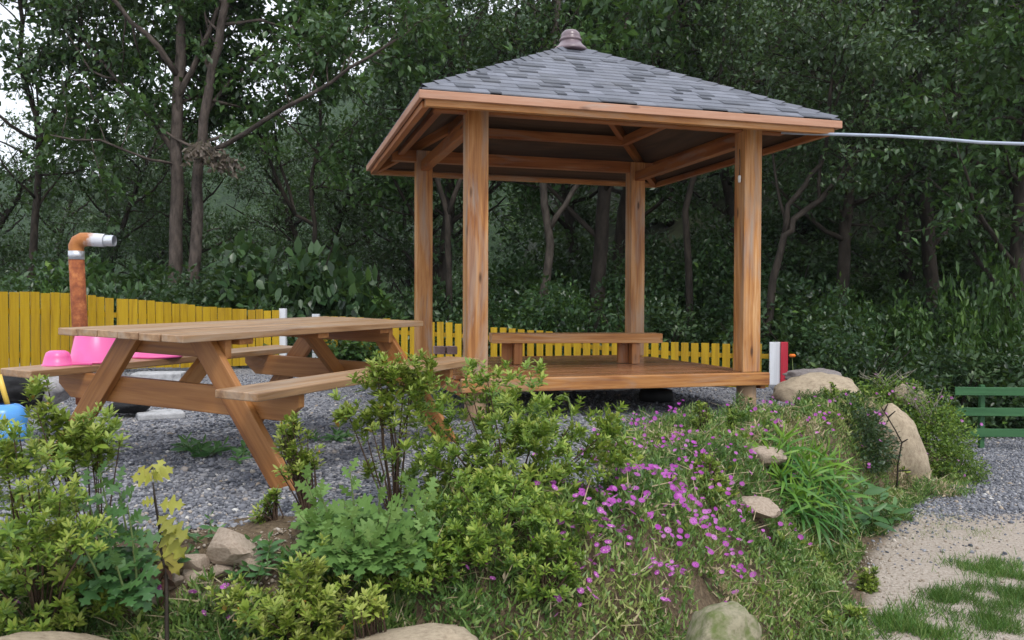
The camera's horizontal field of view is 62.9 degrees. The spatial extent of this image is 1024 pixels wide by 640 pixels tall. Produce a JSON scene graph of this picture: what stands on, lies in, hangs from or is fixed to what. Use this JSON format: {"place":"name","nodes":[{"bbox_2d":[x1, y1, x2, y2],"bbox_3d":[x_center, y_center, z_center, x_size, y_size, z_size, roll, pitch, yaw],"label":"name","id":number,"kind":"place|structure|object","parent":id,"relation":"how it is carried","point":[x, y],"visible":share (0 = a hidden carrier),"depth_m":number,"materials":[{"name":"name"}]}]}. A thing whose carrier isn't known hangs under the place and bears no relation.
{"place":"outdoors","nodes":[
{"label":"outdoors","id":0,"kind":"place"},
{"bbox_2d":[0,8,535,297],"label":"hill","id":1,"kind":"structure","parent":0,"point":[220,197],"depth_m":167.62,"materials":[{"name":"plant"}]},
{"bbox_2d":[0,0,540,177],"label":"sky","id":2,"kind":"structure","parent":0,"point":[7,104],"materials":[{"name":"white"}]},
{"bbox_2d":[0,12,1023,639],"bbox_3d":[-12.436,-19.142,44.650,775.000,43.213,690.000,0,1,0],"label":"ground","id":3,"kind":"structure","parent":0,"point":[702,594],"depth_m":4.76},
{"bbox_2d":[0,261,69,339],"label":"bush","id":4,"kind":"object","parent":3,"relation":"on","point":[27,273],"visible":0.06,"depth_m":13.15,"materials":[{"name":"green plant"}]},
{"bbox_2d":[0,90,88,284],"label":"woodland tree","id":5,"kind":"object","parent":3,"relation":"on","point":[6,209],"visible":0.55,"depth_m":18.30,"materials":[{"name":"green plant"}]},
{"bbox_2d":[0,631,109,639],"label":"rock","id":6,"kind":"object","parent":3,"relation":"on","point":[47,635],"visible":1,"depth_m":2.70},
{"bbox_2d":[0,143,127,274],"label":"woodland tree","id":7,"kind":"object","parent":3,"relation":"on","point":[46,222],"visible":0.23,"depth_m":23.36,"materials":[{"name":"green plant"}]},
{"bbox_2d":[17,373,131,579],"bbox_3d":[-1.567,0.593,3.018,0.424,0.805,0.285,0,1,0],"label":"azalea","id":8,"kind":"object","parent":3,"relation":"on","point":[87,439],"visible":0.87,"depth_m":2.99,"materials":[{"name":"green plant"}]},
{"bbox_2d":[0,413,159,634],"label":"azalea","id":9,"kind":"object","parent":3,"relation":"on","point":[20,537],"visible":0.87,"depth_m":2.73,"materials":[{"name":"green plant"}]},
{"bbox_2d":[0,0,163,291],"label":"broadleaf tree","id":10,"kind":"object","parent":3,"relation":"on","point":[23,69],"visible":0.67,"depth_m":14.77,"materials":[{"name":"green plant"}]},
{"bbox_2d":[18,252,152,303],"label":"bush","id":11,"kind":"object","parent":3,"relation":"on","point":[99,269],"visible":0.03,"depth_m":13.81,"materials":[{"name":"green plant"}]},
{"bbox_2d":[68,233,116,404],"bbox_3d":[-3.711,0.017,7.402,0.403,1.575,0.133,0,1,0],"label":"stove pipe","id":12,"kind":"object","parent":3,"relation":"on","point":[78,243],"visible":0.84,"depth_m":7.34,"materials":[{"name":"metal"}]},
{"bbox_2d":[67,459,164,619],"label":"mugwort","id":13,"kind":"object","parent":3,"relation":"on","point":[120,563],"visible":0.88,"depth_m":2.90,"materials":[{"name":"green plant"}]},
{"bbox_2d":[46,116,192,285],"bbox_3d":[-8.150,-1.971,17.271,3.400,5.191,3.442,0,1,-5],"label":"woodland tree","id":14,"kind":"object","parent":3,"relation":"on","point":[113,252],"visible":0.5,"depth_m":17.54,"materials":[{"name":"green plant"}]},
{"bbox_2d":[86,272,173,324],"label":"vine shrub","id":15,"kind":"object","parent":3,"relation":"on","point":[137,288],"visible":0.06,"depth_m":12.35,"materials":[{"name":"green plant"}]},
{"bbox_2d":[94,255,167,298],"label":"bush","id":16,"kind":"object","parent":3,"relation":"on","point":[147,265],"visible":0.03,"depth_m":15.77,"materials":[{"name":"green plant"}]},
{"bbox_2d":[62,109,219,289],"bbox_3d":[-9.224,-2.470,21.850,3.256,6.470,4.108,0,1,-8],"label":"woodland tree","id":17,"kind":"object","parent":3,"relation":"on","point":[164,222],"visible":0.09,"depth_m":21.69,"materials":[{"name":"green plant"}]},
{"bbox_2d":[44,122,240,289],"bbox_3d":[-9.959,-2.311,22.789,4.785,6.265,3.181,0,1,-6],"label":"woodland tree","id":18,"kind":"object","parent":3,"relation":"on","point":[94,215],"visible":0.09,"depth_m":22.18,"materials":[{"name":"green plant"}]},
{"bbox_2d":[0,292,286,373],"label":"yellow fence","id":19,"kind":"object","parent":3,"relation":"on","point":[54,311],"visible":0.59,"depth_m":9.42,"materials":[{"name":"paint"}]},
{"bbox_2d":[2,0,298,289],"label":"broadleaf tree","id":20,"kind":"object","parent":3,"relation":"on","point":[150,45],"visible":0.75,"depth_m":13.90,"materials":[{"name":"green plant"}]},
{"bbox_2d":[130,458,189,639],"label":"plant","id":21,"kind":"object","parent":3,"relation":"on","point":[169,564],"visible":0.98,"depth_m":2.99,"materials":[{"name":"yellow plant"}]},
{"bbox_2d":[108,82,272,290],"bbox_3d":[-7.373,-2.531,19.872,4.012,6.505,3.963,0,1,-25],"label":"woodland tree","id":22,"kind":"object","parent":3,"relation":"on","point":[186,201],"visible":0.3,"depth_m":19.57,"materials":[{"name":"green plant"}]},
{"bbox_2d":[114,261,302,367],"bbox_3d":[-4.467,-0.044,12.818,3.351,1.718,2.717,0,1,11],"label":"bush","id":23,"kind":"object","parent":3,"relation":"on","point":[205,301],"visible":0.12,"depth_m":12.53,"materials":[{"name":"green plant"}]},
{"bbox_2d":[0,537,424,639],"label":"ice plant","id":24,"kind":"object","parent":3,"relation":"on","point":[185,628],"visible":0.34,"depth_m":2.97,"materials":[{"name":"green plant"}]},
{"bbox_2d":[206,527,256,565],"bbox_3d":[-1.058,0.857,3.175,0.231,0.134,0.159,1,1,24],"label":"broken rock","id":25,"kind":"object","parent":3,"relation":"on","point":[228,547],"visible":0.98,"depth_m":3.12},
{"bbox_2d":[1,316,479,490],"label":"picnic table","id":26,"kind":"object","parent":3,"relation":"on","point":[205,347],"visible":0.88,"depth_m":4.50,"materials":[{"name":"brown wood"}]},
{"bbox_2d":[70,336,115,363],"bbox_3d":[-2.434,0.146,4.915,0.316,0.205,0.316,0,1,-17],"label":"bucket","id":27,"kind":"object","parent":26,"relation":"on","point":[89,349],"visible":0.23,"depth_m":4.80,"materials":[{"name":"pink plastic"}]},
{"bbox_2d":[249,484,283,524],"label":"azalea","id":28,"kind":"object","parent":3,"relation":"on","point":[267,513],"visible":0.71,"depth_m":3.36,"materials":[{"name":"green plant"}]},
{"bbox_2d":[211,121,344,278],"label":"woodland tree","id":29,"kind":"object","parent":3,"relation":"on","point":[286,221],"visible":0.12,"depth_m":24.91,"materials":[{"name":"green plant"}]},
{"bbox_2d":[102,0,461,294],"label":"broadleaf tree","id":30,"kind":"object","parent":3,"relation":"on","point":[320,35],"visible":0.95,"depth_m":13.52,"materials":[{"name":"green plant"}]},
{"bbox_2d":[180,139,245,178],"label":"dead branch","id":31,"kind":"object","parent":30,"relation":"hanging from","point":[199,152],"visible":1,"depth_m":13.29,"materials":[{"name":"brown plant"}]},
{"bbox_2d":[203,533,367,639],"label":"azalea","id":32,"kind":"object","parent":3,"relation":"on","point":[319,606],"visible":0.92,"depth_m":2.89,"materials":[{"name":"green plant"}]},
{"bbox_2d":[164,1,410,243],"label":"broadleaf tree","id":33,"kind":"object","parent":3,"relation":"on","point":[290,203],"visible":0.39,"depth_m":15.44,"materials":[{"name":"green plant"}]},
{"bbox_2d":[211,101,370,275],"bbox_3d":[-5.407,-2.464,21.837,4.696,6.514,4.639,-1,1,-35],"label":"woodland tree","id":34,"kind":"object","parent":3,"relation":"on","point":[288,216],"visible":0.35,"depth_m":21.32,"materials":[{"name":"green plant"}]},
{"bbox_2d":[271,410,324,510],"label":"azalea","id":35,"kind":"object","parent":3,"relation":"on","point":[297,463],"visible":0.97,"depth_m":3.50,"materials":[{"name":"green plant"}]},
{"bbox_2d":[205,229,392,350],"bbox_3d":[-3.398,-0.278,13.533,2.972,2.426,2.712,0,1,-2],"label":"vine shrub","id":36,"kind":"object","parent":3,"relation":"on","point":[346,291],"visible":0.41,"depth_m":12.90,"materials":[{"name":"green plant"}]},
{"bbox_2d":[233,109,412,273],"bbox_3d":[-3.760,-1.890,18.506,4.071,5.408,2.988,-1,1,-41],"label":"woodland tree","id":37,"kind":"object","parent":3,"relation":"on","point":[321,200],"visible":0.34,"depth_m":18.23,"materials":[{"name":"green plant"}]},
{"bbox_2d":[288,115,413,295],"bbox_3d":[-4.764,-2.615,26.133,6.147,7.315,4.086,-2,3,-68],"label":"woodland tree","id":38,"kind":"object","parent":3,"relation":"on","point":[354,247],"visible":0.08,"depth_m":25.98,"materials":[{"name":"green plant"}]},
{"bbox_2d":[297,315,409,362],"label":"bush","id":39,"kind":"object","parent":3,"relation":"on","point":[355,350],"visible":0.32,"depth_m":12.03,"materials":[{"name":"green plant"}]},
{"bbox_2d":[287,456,442,583],"bbox_3d":[-0.560,0.728,3.144,0.606,0.423,0.456,0,1,0],"label":"mugwort","id":40,"kind":"object","parent":3,"relation":"on","point":[357,543],"visible":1,"depth_m":3.06,"materials":[{"name":"green plant"}]},
{"bbox_2d":[342,579,389,639],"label":"azalea","id":41,"kind":"object","parent":3,"relation":"on","point":[372,606],"visible":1,"depth_m":2.81,"materials":[{"name":"green plant"}]},
{"bbox_2d":[328,348,443,510],"bbox_3d":[-0.541,0.488,3.602,0.501,0.744,0.282,0,1,0],"label":"azalea","id":42,"kind":"object","parent":3,"relation":"on","point":[410,379],"visible":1,"depth_m":3.59,"materials":[{"name":"green plant"}]},
{"bbox_2d":[333,524,470,593],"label":"azalea","id":43,"kind":"object","parent":3,"relation":"on","point":[381,579],"visible":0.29,"depth_m":3.04,"materials":[{"name":"green plant"}]},
{"bbox_2d":[352,623,478,639],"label":"rock","id":44,"kind":"object","parent":3,"relation":"on","point":[432,631],"visible":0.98,"depth_m":2.81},
{"bbox_2d":[342,121,490,301],"bbox_3d":[-2.433,-2.200,21.187,3.846,6.142,3.800,0,1,5],"label":"woodland tree","id":45,"kind":"object","parent":3,"relation":"on","point":[404,224],"visible":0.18,"depth_m":21.05,"materials":[{"name":"green plant"}]},
{"bbox_2d":[280,0,560,291],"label":"woodland tree","id":46,"kind":"object","parent":3,"relation":"on","point":[521,221],"visible":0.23,"depth_m":17.44,"materials":[{"name":"green plant"}]},
{"bbox_2d":[389,271,462,331],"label":"bush","id":47,"kind":"object","parent":3,"relation":"on","point":[440,310],"visible":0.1,"depth_m":14.39,"materials":[{"name":"green plant"}]},
{"bbox_2d":[340,0,577,320],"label":"broadleaf tree","id":48,"kind":"object","parent":3,"relation":"on","point":[447,208],"visible":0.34,"depth_m":14.42,"materials":[{"name":"green plant"}]},
{"bbox_2d":[327,0,595,305],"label":"woodland tree","id":49,"kind":"object","parent":3,"relation":"on","point":[392,187],"visible":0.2,"depth_m":15.85,"materials":[{"name":"green plant"}]},
{"bbox_2d":[435,283,568,357],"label":"bush","id":50,"kind":"object","parent":3,"relation":"on","point":[511,309],"visible":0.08,"depth_m":13.71,"materials":[{"name":"green plant"}]},
{"bbox_2d":[411,470,597,592],"bbox_3d":[-0.058,0.800,3.327,0.823,0.409,0.486,0,1,-14],"label":"azalea","id":51,"kind":"object","parent":3,"relation":"on","point":[459,532],"visible":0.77,"depth_m":3.20,"materials":[{"name":"green plant"}]},
{"bbox_2d":[369,0,641,70],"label":"broadleaf tree","id":52,"kind":"object","parent":3,"relation":"on","point":[493,15],"visible":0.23,"depth_m":14.81,"materials":[{"name":"green plant"}]},
{"bbox_2d":[373,356,643,528],"bbox_3d":[-0.025,0.505,3.795,1.176,0.716,1.009,-1,2,-45],"label":"azalea","id":53,"kind":"object","parent":3,"relation":"on","point":[528,442],"visible":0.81,"depth_m":3.70,"materials":[{"name":"green plant"}]},
{"bbox_2d":[488,256,589,318],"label":"bush","id":54,"kind":"object","parent":3,"relation":"on","point":[519,276],"visible":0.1,"depth_m":16.38,"materials":[{"name":"green plant"}]},
{"bbox_2d":[503,523,587,603],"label":"azalea","id":55,"kind":"object","parent":3,"relation":"on","point":[536,567],"visible":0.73,"depth_m":3.21,"materials":[{"name":"green plant"}]},
{"bbox_2d":[453,0,639,276],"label":"woodland tree","id":56,"kind":"object","parent":3,"relation":"on","point":[569,218],"visible":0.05,"depth_m":20.57,"materials":[{"name":"green plant"}]},
{"bbox_2d":[312,314,787,386],"bbox_3d":[0.314,0.404,11.680,6.713,0.936,0.314,0,1,14],"label":"yellow fence","id":57,"kind":"object","parent":3,"relation":"on","point":[777,356],"visible":0.31,"depth_m":11.49,"materials":[{"name":"paint"}]},
{"bbox_2d":[502,221,611,298],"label":"bush","id":58,"kind":"object","parent":3,"relation":"on","point":[565,267],"visible":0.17,"depth_m":18.52,"materials":[{"name":"green plant"}]},
{"bbox_2d":[92,491,1023,639],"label":"grit","id":59,"kind":"object","parent":3,"relation":"on","point":[279,530],"visible":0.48,"depth_m":4.70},
{"bbox_2d":[516,190,612,252],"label":"bush","id":60,"kind":"object","parent":3,"relation":"on","point":[582,209],"visible":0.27,"depth_m":28.13,"materials":[{"name":"green plant"}]},
{"bbox_2d":[489,270,670,358],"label":"bush","id":61,"kind":"object","parent":3,"relation":"on","point":[558,321],"visible":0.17,"depth_m":12.86,"materials":[{"name":"green plant"}]},
{"bbox_2d":[476,0,710,305],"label":"broadleaf tree","id":62,"kind":"object","parent":3,"relation":"on","point":[549,223],"visible":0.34,"depth_m":14.16,"materials":[{"name":"green plant"}]},
{"bbox_2d":[490,0,716,323],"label":"woodland tree","id":63,"kind":"object","parent":3,"relation":"on","point":[600,233],"visible":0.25,"depth_m":14.79,"materials":[{"name":"green plant"}]},
{"bbox_2d":[366,29,841,421],"bbox_3d":[0.540,-0.913,7.826,3.408,3.575,3.325,0,1,-16],"label":"gazebo","id":64,"kind":"object","parent":3,"relation":"on","point":[570,108],"visible":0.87,"depth_m":7.00,"materials":[{"name":"brown wood"}]},
{"bbox_2d":[489,332,662,364],"bbox_3d":[0.602,0.269,7.968,1.620,0.289,0.300,0,1,-7],"label":"bench","id":65,"kind":"object","parent":64,"relation":"on","point":[628,347],"visible":0.98,"depth_m":7.85,"materials":[{"name":"brown wood"}]},
{"bbox_2d":[781,132,1023,145],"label":"cable","id":66,"kind":"object","parent":64,"relation":"attached to","point":[928,138],"visible":0.92,"depth_m":6.51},
{"bbox_2d":[583,273,693,353],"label":"bush","id":67,"kind":"object","parent":3,"relation":"on","point":[607,309],"visible":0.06,"depth_m":14.30,"materials":[{"name":"green plant"}]},
{"bbox_2d":[582,229,708,328],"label":"bush","id":68,"kind":"object","parent":3,"relation":"on","point":[650,272],"visible":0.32,"depth_m":16.18,"materials":[{"name":"green plant"}]},
{"bbox_2d":[601,294,728,363],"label":"bush","id":69,"kind":"object","parent":3,"relation":"on","point":[673,331],"visible":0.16,"depth_m":13.28,"materials":[{"name":"green plant"}]},
{"bbox_2d":[551,0,781,274],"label":"woodland tree","id":70,"kind":"object","parent":3,"relation":"on","point":[619,237],"visible":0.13,"depth_m":17.39,"materials":[{"name":"green plant"}]},
{"bbox_2d":[411,386,976,639],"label":"ice plant","id":71,"kind":"object","parent":3,"relation":"on","point":[686,445],"visible":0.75,"depth_m":4.04,"materials":[{"name":"green plant"}]},
{"bbox_2d":[630,0,810,257],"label":"woodland tree","id":72,"kind":"object","parent":3,"relation":"on","point":[695,64],"visible":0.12,"depth_m":17.74,"materials":[{"name":"green plant"}]},
{"bbox_2d":[685,601,761,639],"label":"rock","id":73,"kind":"object","parent":3,"relation":"on","point":[730,620],"visible":1,"depth_m":2.99,"materials":[{"name":"stone"}]},
{"bbox_2d":[662,210,797,317],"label":"bush","id":74,"kind":"object","parent":3,"relation":"on","point":[708,268],"visible":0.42,"depth_m":15.85,"materials":[{"name":"green plant"}]},
{"bbox_2d":[696,270,794,328],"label":"bush","id":75,"kind":"object","parent":3,"relation":"on","point":[720,287],"visible":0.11,"depth_m":15.01,"materials":[{"name":"green plant"}]},
{"bbox_2d":[679,287,822,370],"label":"bush","id":76,"kind":"object","parent":3,"relation":"on","point":[781,326],"visible":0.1,"depth_m":12.23,"materials":[{"name":"green plant"}]},
{"bbox_2d":[682,0,865,325],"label":"broadleaf tree","id":77,"kind":"object","parent":3,"relation":"on","point":[737,10],"visible":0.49,"depth_m":14.69,"materials":[{"name":"green plant"}]},
{"bbox_2d":[699,272,877,369],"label":"bush","id":78,"kind":"object","parent":3,"relation":"on","point":[789,288],"visible":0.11,"depth_m":12.87,"materials":[{"name":"green plant"}]},
{"bbox_2d":[709,275,897,375],"bbox_3d":[4.380,0.207,12.336,2.947,1.790,2.390,0,1,-19],"label":"bush","id":79,"kind":"object","parent":3,"relation":"on","point":[811,316],"visible":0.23,"depth_m":12.03,"materials":[{"name":"green plant"}]},
{"bbox_2d":[761,177,857,240],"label":"bush","id":80,"kind":"object","parent":3,"relation":"on","point":[769,219],"visible":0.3,"depth_m":19.40,"materials":[{"name":"green plant"}]},
{"bbox_2d":[748,417,878,556],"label":"clump","id":81,"kind":"object","parent":3,"relation":"on","point":[801,489],"visible":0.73,"depth_m":5.23,"materials":[{"name":"green plant"}]},
{"bbox_2d":[761,223,867,307],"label":"bush","id":82,"kind":"object","parent":3,"relation":"on","point":[820,265],"visible":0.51,"depth_m":15.90,"materials":[{"name":"green plant"}]},
{"bbox_2d":[771,372,862,402],"bbox_3d":[2.899,0.769,7.922,0.912,0.543,0.810,3,1,-6],"label":"boulder","id":83,"kind":"object","parent":3,"relation":"on","point":[784,391],"visible":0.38,"depth_m":7.77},
{"bbox_2d":[795,389,902,476],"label":"flowering bush","id":84,"kind":"object","parent":3,"relation":"on","point":[875,464],"visible":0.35,"depth_m":6.74,"materials":[{"name":"green plant"}]},
{"bbox_2d":[731,0,982,351],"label":"broadleaf tree","id":85,"kind":"object","parent":3,"relation":"on","point":[862,61],"visible":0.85,"depth_m":12.31,"materials":[{"name":"green plant"}]},
{"bbox_2d":[818,473,913,535],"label":"broadleaf weed","id":86,"kind":"object","parent":3,"relation":"on","point":[872,490],"visible":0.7,"depth_m":5.84,"materials":[{"name":"green plant"}]},
{"bbox_2d":[721,0,1015,308],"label":"woodland tree","id":87,"kind":"object","parent":3,"relation":"on","point":[849,203],"visible":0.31,"depth_m":14.52,"materials":[{"name":"green plant"}]},
{"bbox_2d":[795,310,960,411],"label":"bush","id":88,"kind":"object","parent":3,"relation":"on","point":[843,359],"visible":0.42,"depth_m":10.67,"materials":[{"name":"green plant"}]},
{"bbox_2d":[744,0,1023,289],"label":"woodland tree","id":89,"kind":"object","parent":3,"relation":"on","point":[904,274],"visible":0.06,"depth_m":18.09,"materials":[{"name":"green plant"}]},
{"bbox_2d":[853,366,932,405],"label":"flowering bush","id":90,"kind":"object","parent":3,"relation":"on","point":[886,390],"visible":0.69,"depth_m":8.66,"materials":[{"name":"green plant"}]},
{"bbox_2d":[858,280,939,416],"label":"bush","id":91,"kind":"object","parent":3,"relation":"on","point":[924,334],"visible":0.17,"depth_m":11.93,"materials":[{"name":"green plant"}]},
{"bbox_2d":[849,266,949,318],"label":"bush","id":92,"kind":"object","parent":3,"relation":"on","point":[877,293],"visible":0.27,"depth_m":16.51,"materials":[{"name":"green plant"}]},
{"bbox_2d":[829,213,974,276],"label":"bush","id":93,"kind":"object","parent":3,"relation":"on","point":[942,249],"visible":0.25,"depth_m":18.77,"materials":[{"name":"green plant"}]},
{"bbox_2d":[876,403,930,481],"bbox_3d":[3.310,1.146,7.240,0.526,0.844,0.432,-14,5,-16],"label":"standing stone","id":94,"kind":"object","parent":3,"relation":"on","point":[914,453],"visible":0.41,"depth_m":7.06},
{"bbox_2d":[809,0,1023,320],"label":"woodland tree","id":95,"kind":"object","parent":3,"relation":"on","point":[930,271],"visible":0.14,"depth_m":15.63,"materials":[{"name":"green plant"}]},
{"bbox_2d":[849,593,995,639],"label":"grass tuft","id":96,"kind":"object","parent":3,"relation":"on","point":[894,621],"visible":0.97,"depth_m":4.10,"materials":[{"name":"plant"}]},
{"bbox_2d":[884,381,982,459],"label":"flowering bush","id":97,"kind":"object","parent":3,"relation":"on","point":[925,427],"visible":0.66,"depth_m":8.04,"materials":[{"name":"green plant"}]},
{"bbox_2d":[848,0,1023,336],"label":"woodland tree","id":98,"kind":"object","parent":3,"relation":"on","point":[971,213],"visible":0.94,"depth_m":12.25,"materials":[{"name":"green plant"}]},
{"bbox_2d":[884,276,989,339],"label":"bush","id":99,"kind":"object","parent":3,"relation":"on","point":[924,291],"visible":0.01,"depth_m":14.83,"materials":[{"name":"green plant"}]},
{"bbox_2d":[875,333,1023,439],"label":"bush","id":100,"kind":"object","parent":3,"relation":"on","point":[955,369],"visible":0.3,"depth_m":11.11,"materials":[{"name":"green plant"}]},
{"bbox_2d":[908,247,1004,321],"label":"bush","id":101,"kind":"object","parent":3,"relation":"on","point":[962,272],"visible":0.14,"depth_m":16.52,"materials":[{"name":"green plant"}]},
{"bbox_2d":[925,439,991,484],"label":"flowering bush","id":102,"kind":"object","parent":3,"relation":"on","point":[945,466],"visible":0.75,"depth_m":7.66,"materials":[{"name":"green plant"}]},
{"bbox_2d":[906,574,1023,639],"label":"grass tuft","id":103,"kind":"object","parent":3,"relation":"on","point":[945,595],"visible":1,"depth_m":4.43,"materials":[{"name":"plant"}]},
{"bbox_2d":[914,545,1023,584],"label":"grass tuft","id":104,"kind":"object","parent":3,"relation":"on","point":[990,569],"visible":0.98,"depth_m":5.06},
{"bbox_2d":[926,228,1023,419],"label":"bush","id":105,"kind":"object","parent":3,"relation":"on","point":[996,328],"visible":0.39,"depth_m":11.96,"materials":[{"name":"green plant"}]},
{"bbox_2d":[955,385,1023,448],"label":"green fence","id":106,"kind":"object","parent":3,"relation":"on","point":[981,411],"visible":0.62,"depth_m":9.37,"materials":[{"name":"paint"}]},
{"bbox_2d":[966,332,1023,428],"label":"bush","id":107,"kind":"object","parent":3,"relation":"on","point":[1012,379],"visible":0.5,"depth_m":10.76,"materials":[{"name":"green plant"}]},
{"bbox_2d":[0,369,1023,569],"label":"gravel","id":108,"kind":"structure","parent":0,"point":[1010,497],"depth_m":5.45,"materials":[{"name":"gravel"}]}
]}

